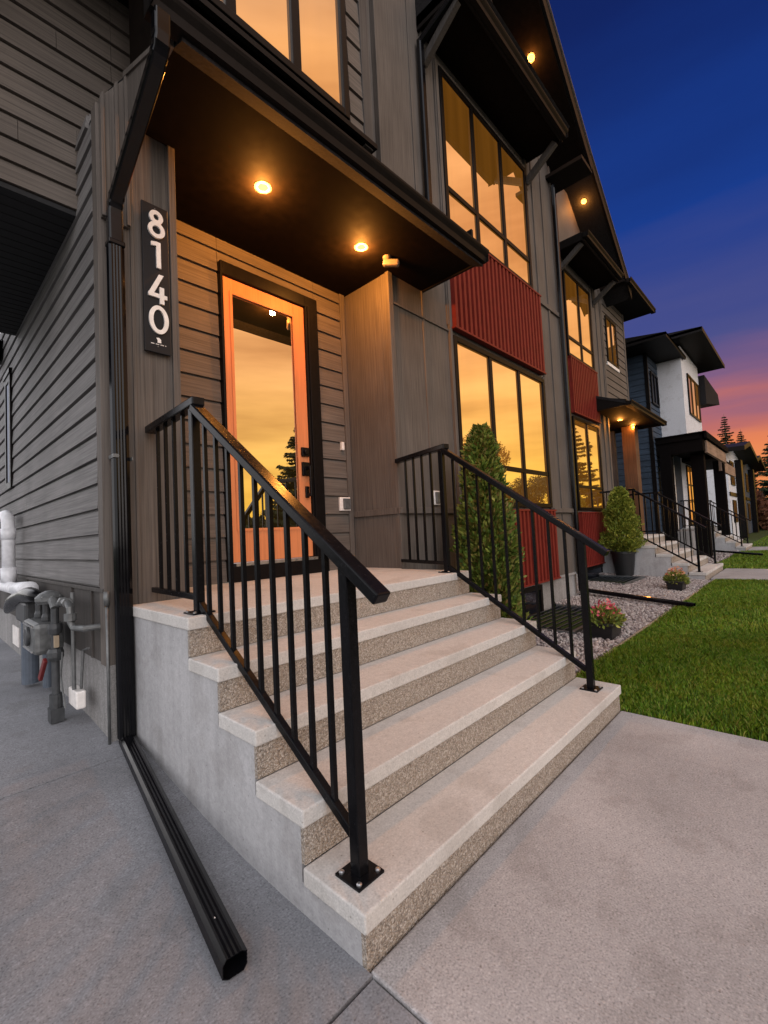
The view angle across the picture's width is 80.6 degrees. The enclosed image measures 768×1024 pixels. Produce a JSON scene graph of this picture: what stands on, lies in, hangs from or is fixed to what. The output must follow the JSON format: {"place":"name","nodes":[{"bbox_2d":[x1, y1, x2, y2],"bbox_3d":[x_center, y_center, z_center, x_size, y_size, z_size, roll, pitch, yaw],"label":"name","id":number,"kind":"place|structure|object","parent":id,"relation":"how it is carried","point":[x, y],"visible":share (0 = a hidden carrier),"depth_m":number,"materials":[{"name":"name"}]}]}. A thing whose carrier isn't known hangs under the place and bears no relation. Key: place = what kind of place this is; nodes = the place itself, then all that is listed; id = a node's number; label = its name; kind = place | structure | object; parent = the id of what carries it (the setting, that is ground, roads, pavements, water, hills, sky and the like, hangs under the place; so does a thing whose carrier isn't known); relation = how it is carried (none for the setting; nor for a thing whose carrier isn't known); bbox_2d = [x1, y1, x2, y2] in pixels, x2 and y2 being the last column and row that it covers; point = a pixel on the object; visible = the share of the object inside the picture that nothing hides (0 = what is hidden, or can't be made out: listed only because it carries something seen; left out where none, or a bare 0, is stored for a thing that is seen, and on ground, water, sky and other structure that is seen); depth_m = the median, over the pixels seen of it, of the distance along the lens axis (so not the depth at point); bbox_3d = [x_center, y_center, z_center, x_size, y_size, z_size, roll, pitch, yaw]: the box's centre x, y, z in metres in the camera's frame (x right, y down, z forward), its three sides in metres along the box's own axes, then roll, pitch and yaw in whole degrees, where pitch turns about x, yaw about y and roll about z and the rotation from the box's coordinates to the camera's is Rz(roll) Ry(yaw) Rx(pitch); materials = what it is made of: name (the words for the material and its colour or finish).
{"place":"outdoors","nodes":[
{"label":"outdoors","id":0,"kind":"place"},
{"bbox_2d":[0,638,143,799],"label":"side walk","id":1,"kind":"structure","parent":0,"point":[37,748],"depth_m":2.51,"materials":[{"name":"concrete"}]},
{"bbox_2d":[0,749,371,1023],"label":"side walk","id":2,"kind":"structure","parent":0,"point":[98,924],"depth_m":1.43,"materials":[{"name":"concrete"}]},
{"bbox_2d":[332,980,421,1023],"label":"side walk","id":3,"kind":"structure","parent":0,"point":[373,1002],"depth_m":1.16,"materials":[{"name":"concrete"}]},
{"bbox_2d":[212,529,767,711],"bbox_3d":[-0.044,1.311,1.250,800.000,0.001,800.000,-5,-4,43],"label":"ground","id":4,"kind":"structure","parent":0,"point":[755,536],"depth_m":6.34,"materials":[{"name":"stone"}]},
{"bbox_2d":[0,0,591,741],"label":"townhouse","id":5,"kind":"structure","parent":4,"relation":"on","point":[306,338],"depth_m":3.86,"materials":[{"name":"grey wood"}]},
{"bbox_2d":[0,340,3,363],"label":"wall lamp","id":6,"kind":"object","parent":5,"relation":"attached to","point":[1,350],"visible":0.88,"depth_m":5.10,"materials":[{"name":"black metal"}]},
{"bbox_2d":[3,367,14,490],"bbox_3d":[-3.956,-0.856,4.775,0.410,1.240,0.045,-5,-4,43],"label":"window","id":7,"kind":"structure","parent":5,"relation":"in","point":[7,378],"depth_m":4.75,"materials":[{"name":"white glass"}]},
{"bbox_2d":[0,510,41,613],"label":"vent pipe","id":8,"kind":"object","parent":5,"relation":"attached to","point":[26,592],"visible":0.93,"depth_m":4.11,"materials":[{"name":"white plastic"}]},
{"bbox_2d":[12,590,100,723],"bbox_3d":[-2.257,0.896,3.012,1.631,0.770,0.232,-5,-4,42],"label":"gas meter","id":9,"kind":"object","parent":5,"relation":"attached to","point":[42,632],"visible":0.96,"depth_m":2.79,"materials":[{"name":"grey metal"}]},
{"bbox_2d":[69,685,85,709],"bbox_3d":[-1.815,1.094,2.680,0.180,0.100,0.050,-5,-4,43],"label":"junction box","id":10,"kind":"object","parent":5,"relation":"attached to","point":[77,698],"visible":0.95,"depth_m":2.63,"materials":[{"name":"white paint"}]},
{"bbox_2d":[103,591,110,744],"bbox_3d":[-1.516,0.875,2.488,0.032,0.870,0.032,-5,-4,43],"label":"conduit","id":11,"kind":"object","parent":5,"relation":"attached to","point":[106,597],"visible":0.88,"depth_m":2.49,"materials":[{"name":"grey metal"}]},
{"bbox_2d":[141,199,170,356],"bbox_3d":[-1.409,-1.445,2.804,0.030,0.940,0.155,-5,-4,43],"label":"house number sign","id":12,"kind":"object","parent":5,"relation":"attached to","point":[155,281],"visible":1,"depth_m":2.80,"materials":[{"name":"black metal"}]},
{"bbox_2d":[105,4,247,980],"bbox_3d":[-0.979,-0.532,2.009,0.186,3.771,1.627,-1,-4,-40],"label":"downspout","id":13,"kind":"object","parent":5,"relation":"attached to","point":[226,946],"visible":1,"depth_m":2.46,"materials":[{"name":"black metal"}]},
{"bbox_2d":[254,181,271,193],"bbox_3d":[-0.887,-2.377,3.316,0.124,0.015,0.124,-5,-4,43],"label":"recessed light","id":14,"kind":"object","parent":5,"relation":"attached to","point":[261,187],"visible":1,"depth_m":3.31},
{"bbox_2d":[223,276,312,562],"bbox_3d":[-1.005,-0.791,4.052,0.125,2.423,0.843,-5,-4,43],"label":"door","id":15,"kind":"structure","parent":5,"relation":"in","point":[266,393],"depth_m":4.07,"materials":[{"name":"orange glass"}]},
{"bbox_2d":[207,0,349,119],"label":"window","id":16,"kind":"structure","parent":5,"relation":"in","point":[308,37],"depth_m":2.91,"materials":[{"name":"clear glass"}]},
{"bbox_2d":[340,442,344,450],"bbox_3d":[-0.433,-0.683,4.704,0.033,0.085,0.037,-5,-4,43],"label":"doorbell","id":17,"kind":"object","parent":5,"relation":"attached to","point":[342,447],"visible":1,"depth_m":4.69,"materials":[{"name":"white paint"}]},
{"bbox_2d":[339,497,350,510],"bbox_3d":[-0.397,-0.083,4.664,0.055,0.140,0.140,-5,-4,43],"label":"outlet cover","id":18,"kind":"object","parent":5,"relation":"attached to","point":[344,503],"visible":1,"depth_m":4.63,"materials":[{"name":"white paint"}]},
{"bbox_2d":[354,243,367,251],"bbox_3d":[-0.204,-2.374,4.061,0.124,0.015,0.124,-5,-4,43],"label":"recessed light","id":19,"kind":"object","parent":5,"relation":"attached to","point":[361,247],"visible":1,"depth_m":4.05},
{"bbox_2d":[383,254,399,266],"bbox_3d":[0.068,-2.326,4.216,0.158,0.111,0.081,-3,-3,12],"label":"security camera","id":20,"kind":"object","parent":5,"relation":"attached to","point":[388,261],"visible":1,"depth_m":4.19,"materials":[{"name":"white plastic"}]},
{"bbox_2d":[416,0,452,203],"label":"downspout","id":21,"kind":"object","parent":5,"relation":"attached to","point":[429,29],"visible":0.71,"depth_m":4.99,"materials":[{"name":"black metal"}]},
{"bbox_2d":[433,491,439,504],"bbox_3d":[0.552,-0.149,4.759,0.055,0.150,0.120,-5,-4,43],"label":"outlet cover","id":22,"kind":"object","parent":5,"relation":"attached to","point":[436,497],"visible":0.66,"depth_m":4.74,"materials":[{"name":"white paint"}]},
{"bbox_2d":[438,65,532,287],"bbox_3d":[1.437,-4.309,6.125,0.060,1.925,2.230,-5,-4,43],"label":"window","id":23,"kind":"structure","parent":5,"relation":"in","point":[485,185],"depth_m":6.00,"materials":[{"name":"clear glass"}]},
{"bbox_2d":[453,335,552,507],"bbox_3d":[1.656,-1.047,6.033,0.060,1.965,2.415,-5,-4,43],"label":"window","id":24,"kind":"structure","parent":5,"relation":"in","point":[491,389],"depth_m":6.07,"materials":[{"name":"clear glass"}]},
{"bbox_2d":[527,52,534,63],"bbox_3d":[2.230,-6.888,6.871,0.124,0.015,0.124,-5,-47,43],"label":"recessed light","id":25,"kind":"object","parent":5,"relation":"attached to","point":[531,57],"visible":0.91,"depth_m":6.87,"materials":[{"name":"yellow glass"}]},
{"bbox_2d":[519,584,543,619],"bbox_3d":[1.796,1.249,5.975,0.060,0.435,1.300,-5,-4,43],"label":"window","id":26,"kind":"structure","parent":5,"relation":"in","point":[530,594],"depth_m":6.23,"materials":[{"name":"black glass"}]},
{"bbox_2d":[551,183,695,606],"bbox_3d":[3.525,-2.137,6.924,0.102,6.986,1.644,-1,-3,-37],"label":"downspout","id":27,"kind":"object","parent":5,"relation":"attached to","point":[568,406],"visible":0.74,"depth_m":7.49,"materials":[{"name":"black metal"}]},
{"bbox_2d":[133,568,620,972],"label":"concrete steps","id":28,"kind":"structure","parent":4,"relation":"on","point":[484,724],"depth_m":2.04,"materials":[{"name":"grey concrete"}]},
{"bbox_2d":[145,396,389,892],"bbox_3d":[-0.691,0.306,2.006,1.915,1.767,0.121,-5,-4,43],"label":"stair railing","id":29,"kind":"object","parent":28,"relation":"on","point":[360,871],"visible":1,"depth_m":1.73,"materials":[{"name":"metal"}]},
{"bbox_2d":[395,444,609,692],"bbox_3d":[0.725,0.309,3.521,0.236,1.767,1.934,0,-4,-41],"label":"stair railing","id":30,"kind":"object","parent":28,"relation":"on","point":[583,541],"visible":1,"depth_m":3.31,"materials":[{"name":"metal"}]},
{"bbox_2d":[527,604,620,633],"bbox_3d":[2.339,1.798,5.806,0.875,0.930,1.670,-5,-4,43],"label":"window well","id":31,"kind":"object","parent":4,"relation":"in","point":[563,607],"depth_m":5.91,"materials":[{"name":"metal"}]},
{"bbox_2d":[556,154,666,580],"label":"townhouse","id":32,"kind":"structure","parent":4,"relation":"on","point":[605,298],"depth_m":10.30,"materials":[{"name":"wood"}]},
{"bbox_2d":[561,268,594,370],"bbox_3d":[4.318,-4.205,10.046,0.060,1.880,1.570,-5,-4,43],"label":"window","id":33,"kind":"structure","parent":32,"relation":"in","point":[576,299],"depth_m":10.01,"materials":[{"name":"orange glass"}]},
{"bbox_2d":[571,416,604,510],"bbox_3d":[4.474,-1.012,9.894,0.060,1.960,1.570,-5,-4,43],"label":"window","id":34,"kind":"structure","parent":32,"relation":"in","point":[586,435],"depth_m":9.84,"materials":[{"name":"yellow glass"}]},
{"bbox_2d":[587,564,602,580],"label":"window","id":35,"kind":"structure","parent":32,"relation":"in","point":[593,571],"depth_m":9.74,"materials":[{"name":"black glass"}]},
{"bbox_2d":[604,315,618,368],"bbox_3d":[5.882,-4.371,11.720,0.060,1.200,0.850,-5,-4,43],"label":"window","id":36,"kind":"structure","parent":32,"relation":"in","point":[610,328],"depth_m":11.69,"materials":[{"name":"orange glass"}]},
{"bbox_2d":[588,575,644,584],"bbox_3d":[4.577,1.804,9.056,0.875,0.930,1.370,-5,-4,43],"label":"window well","id":37,"kind":"object","parent":4,"relation":"in","point":[618,578],"depth_m":9.31,"materials":[{"name":"metal"}]},
{"bbox_2d":[534,550,738,673],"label":"gravel","id":38,"kind":"structure","parent":4,"relation":"on","point":[648,587],"depth_m":6.64,"materials":[{"name":"grey gravel"}]},
{"bbox_2d":[450,422,532,619],"bbox_3d":[1.066,0.243,4.546,0.773,2.314,0.818,-5,-4,43],"label":"cedar shrub","id":39,"kind":"object","parent":38,"relation":"on","point":[482,449],"visible":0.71,"depth_m":4.38,"materials":[{"name":"green plant"}]},
{"bbox_2d":[590,598,627,639],"bbox_3d":[2.352,1.128,4.833,0.427,0.414,0.524,-5,-4,43],"label":"flower pot","id":40,"kind":"object","parent":38,"relation":"on","point":[604,626],"visible":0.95,"depth_m":4.73,"materials":[{"name":"black plastic"}]},
{"bbox_2d":[597,486,647,575],"bbox_3d":[5.096,0.390,9.699,0.952,1.933,0.882,-2,-3,-21],"label":"potted shrub","id":41,"kind":"object","parent":38,"relation":"on","point":[621,518],"visible":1,"depth_m":9.54,"materials":[{"name":"green plant"}]},
{"bbox_2d":[662,566,689,590],"bbox_3d":[5.003,1.136,7.761,0.427,0.420,0.528,-5,-4,43],"label":"flower pot","id":42,"kind":"object","parent":38,"relation":"on","point":[676,580],"visible":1,"depth_m":7.65,"materials":[{"name":"black plastic"}]},
{"bbox_2d":[576,586,705,673],"bbox_3d":[3.845,1.346,6.077,0.020,0.072,7.740,-5,-4,43],"label":"lawn edging","id":43,"kind":"object","parent":4,"relation":"on","point":[640,630],"visible":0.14,"depth_m":5.09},
{"bbox_2d":[603,534,722,579],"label":"concrete steps","id":44,"kind":"structure","parent":4,"relation":"on","point":[651,559],"depth_m":9.53,"materials":[{"name":"grey concrete"}]},
{"bbox_2d":[600,488,705,571],"bbox_3d":[5.610,0.358,9.528,1.914,1.767,0.110,-5,-4,43],"label":"stair railing","id":45,"kind":"object","parent":44,"relation":"on","point":[633,490],"visible":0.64,"depth_m":9.27,"materials":[{"name":"metal"}]},
{"bbox_2d":[629,492,720,563],"bbox_3d":[7.016,0.361,11.019,1.914,1.767,0.110,-5,-4,43],"label":"stair railing","id":46,"kind":"object","parent":44,"relation":"on","point":[704,517],"visible":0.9,"depth_m":10.84,"materials":[{"name":"metal"}]},
{"bbox_2d":[615,326,735,556],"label":"house","id":47,"kind":"structure","parent":4,"relation":"on","point":[681,452],"depth_m":14.61,"materials":[{"name":"blue"}]},
{"bbox_2d":[649,371,659,407],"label":"window","id":48,"kind":"structure","parent":47,"relation":"in","point":[655,399],"depth_m":14.76,"materials":[{"name":"black glass"}]},
{"bbox_2d":[674,469,678,527],"bbox_3d":[10.338,-0.555,16.205,0.050,2.320,1.000,-5,-4,43],"label":"door","id":49,"kind":"structure","parent":47,"relation":"in","point":[674,469],"depth_m":16.51,"materials":[{"name":"white paint"}]},
{"bbox_2d":[685,465,694,524],"bbox_3d":[13.038,-0.684,19.088,0.060,2.450,2.100,-5,-4,43],"label":"door","id":50,"kind":"structure","parent":47,"relation":"in","point":[688,468],"depth_m":18.60,"materials":[{"name":"orange glass"}]},
{"bbox_2d":[686,373,701,422],"bbox_3d":[11.014,-4.012,16.089,0.060,1.400,2.050,-5,-4,43],"label":"window","id":51,"kind":"structure","parent":47,"relation":"in","point":[692,387],"depth_m":16.02,"materials":[{"name":"orange glass"}]},
{"bbox_2d":[716,550,762,555],"bbox_3d":[10.643,-0.339,14.118,0.085,3.381,1.591,0,-4,-42],"label":"downspout","id":52,"kind":"object","parent":47,"relation":"attached to","point":[735,552],"visible":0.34,"depth_m":13.83,"materials":[{"name":"black metal"}]},
{"bbox_2d":[682,526,752,550],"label":"concrete steps","id":53,"kind":"structure","parent":4,"relation":"on","point":[722,542],"depth_m":16.28,"materials":[{"name":"grey concrete"}]},
{"bbox_2d":[680,500,744,545],"bbox_3d":[11.971,0.382,16.518,1.914,1.767,0.110,-5,-4,43],"label":"stair railing","id":54,"kind":"object","parent":53,"relation":"on","point":[720,520],"visible":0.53,"depth_m":16.25,"materials":[{"name":"metal"}]},
{"bbox_2d":[691,500,750,543],"bbox_3d":[13.378,0.385,18.009,1.914,1.767,0.110,-5,-4,43],"label":"stair railing","id":55,"kind":"object","parent":53,"relation":"on","point":[710,501],"visible":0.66,"depth_m":17.61,"materials":[{"name":"metal"}]},
{"bbox_2d":[717,414,734,444],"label":"spruce tree","id":56,"kind":"object","parent":4,"relation":"on","point":[726,438],"visible":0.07,"depth_m":58.50,"materials":[{"name":"green plant"}]},
{"bbox_2d":[736,430,766,520],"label":"spruce tree","id":57,"kind":"object","parent":4,"relation":"on","point":[742,440],"visible":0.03,"depth_m":58.85,"materials":[{"name":"green plant"}]},
{"bbox_2d":[755,488,767,529],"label":"rust shrub","id":58,"kind":"object","parent":4,"relation":"on","point":[762,505],"visible":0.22,"depth_m":36.34,"materials":[{"name":"brown plant"}]},
{"bbox_2d":[371,711,767,1023],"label":"front path","id":59,"kind":"structure","parent":0,"point":[616,872],"depth_m":1.45,"materials":[{"name":"concrete"}]},
{"bbox_2d":[581,198,586,204],"bbox_3d":[4.454,-6.922,10.094,0.124,0.015,0.124,-5,-44,43],"label":"recessed light","id":60,"kind":"object","parent":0,"point":[583,201],"visible":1,"depth_m":10.09,"materials":[{"name":"yellow"}]},
{"bbox_2d":[549,0,767,496],"label":"sky","id":61,"kind":"structure","parent":0,"point":[672,95],"materials":[{"name":"blue"}]},
{"bbox_2d":[574,536,767,741],"bbox_3d":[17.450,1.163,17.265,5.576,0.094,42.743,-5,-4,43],"label":"grass","id":62,"kind":"structure","parent":0,"point":[654,659],"depth_m":3.79,"materials":[{"name":"green plant"}]},
{"bbox_2d":[706,441,758,538],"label":"house","id":63,"kind":"structure","parent":0,"point":[739,455],"depth_m":24.98,"materials":[{"name":"white paint"}]},
{"bbox_2d":[729,460,735,485],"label":"window","id":64,"kind":"structure","parent":63,"relation":"in","point":[732,479],"depth_m":24.46,"materials":[{"name":"brown glass"}]},
{"bbox_2d":[732,500,737,522],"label":"window","id":65,"kind":"structure","parent":63,"relation":"in","point":[734,502],"depth_m":24.31,"materials":[{"name":"brown glass"}]},
{"bbox_2d":[711,568,767,580],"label":"front path","id":66,"kind":"structure","parent":0,"point":[744,574],"depth_m":9.34,"materials":[{"name":"concrete"}]},
{"bbox_2d":[724,552,766,568],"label":"lawn","id":67,"kind":"structure","parent":0,"point":[742,561],"depth_m":11.96,"materials":[{"name":"plant"}]},
{"bbox_2d":[743,455,765,533],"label":"house","id":68,"kind":"structure","parent":0,"point":[749,470],"depth_m":32.99,"materials":[{"name":"black"}]},
{"bbox_2d":[745,473,748,491],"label":"window","id":69,"kind":"structure","parent":68,"relation":"in","point":[746,475],"depth_m":32.05,"materials":[{"name":"glass"}]},
{"bbox_2d":[747,503,751,519],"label":"window","id":70,"kind":"structure","parent":68,"relation":"in","point":[749,507],"depth_m":31.92,"materials":[{"name":"glass"}]},
{"bbox_2d":[748,547,767,550],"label":"front path","id":71,"kind":"structure","parent":0,"point":[758,548],"depth_m":16.28,"materials":[{"name":"concrete"}]},
{"bbox_2d":[752,537,767,546],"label":"lawn","id":72,"kind":"structure","parent":0,"point":[760,543],"depth_m":18.96,"materials":[{"name":"plant"}]},
{"bbox_2d":[756,436,767,528],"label":"spruce tree","id":73,"kind":"object","parent":72,"relation":"on","point":[763,488],"visible":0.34,"depth_m":40.16,"materials":[{"name":"green plant"}]}
]}

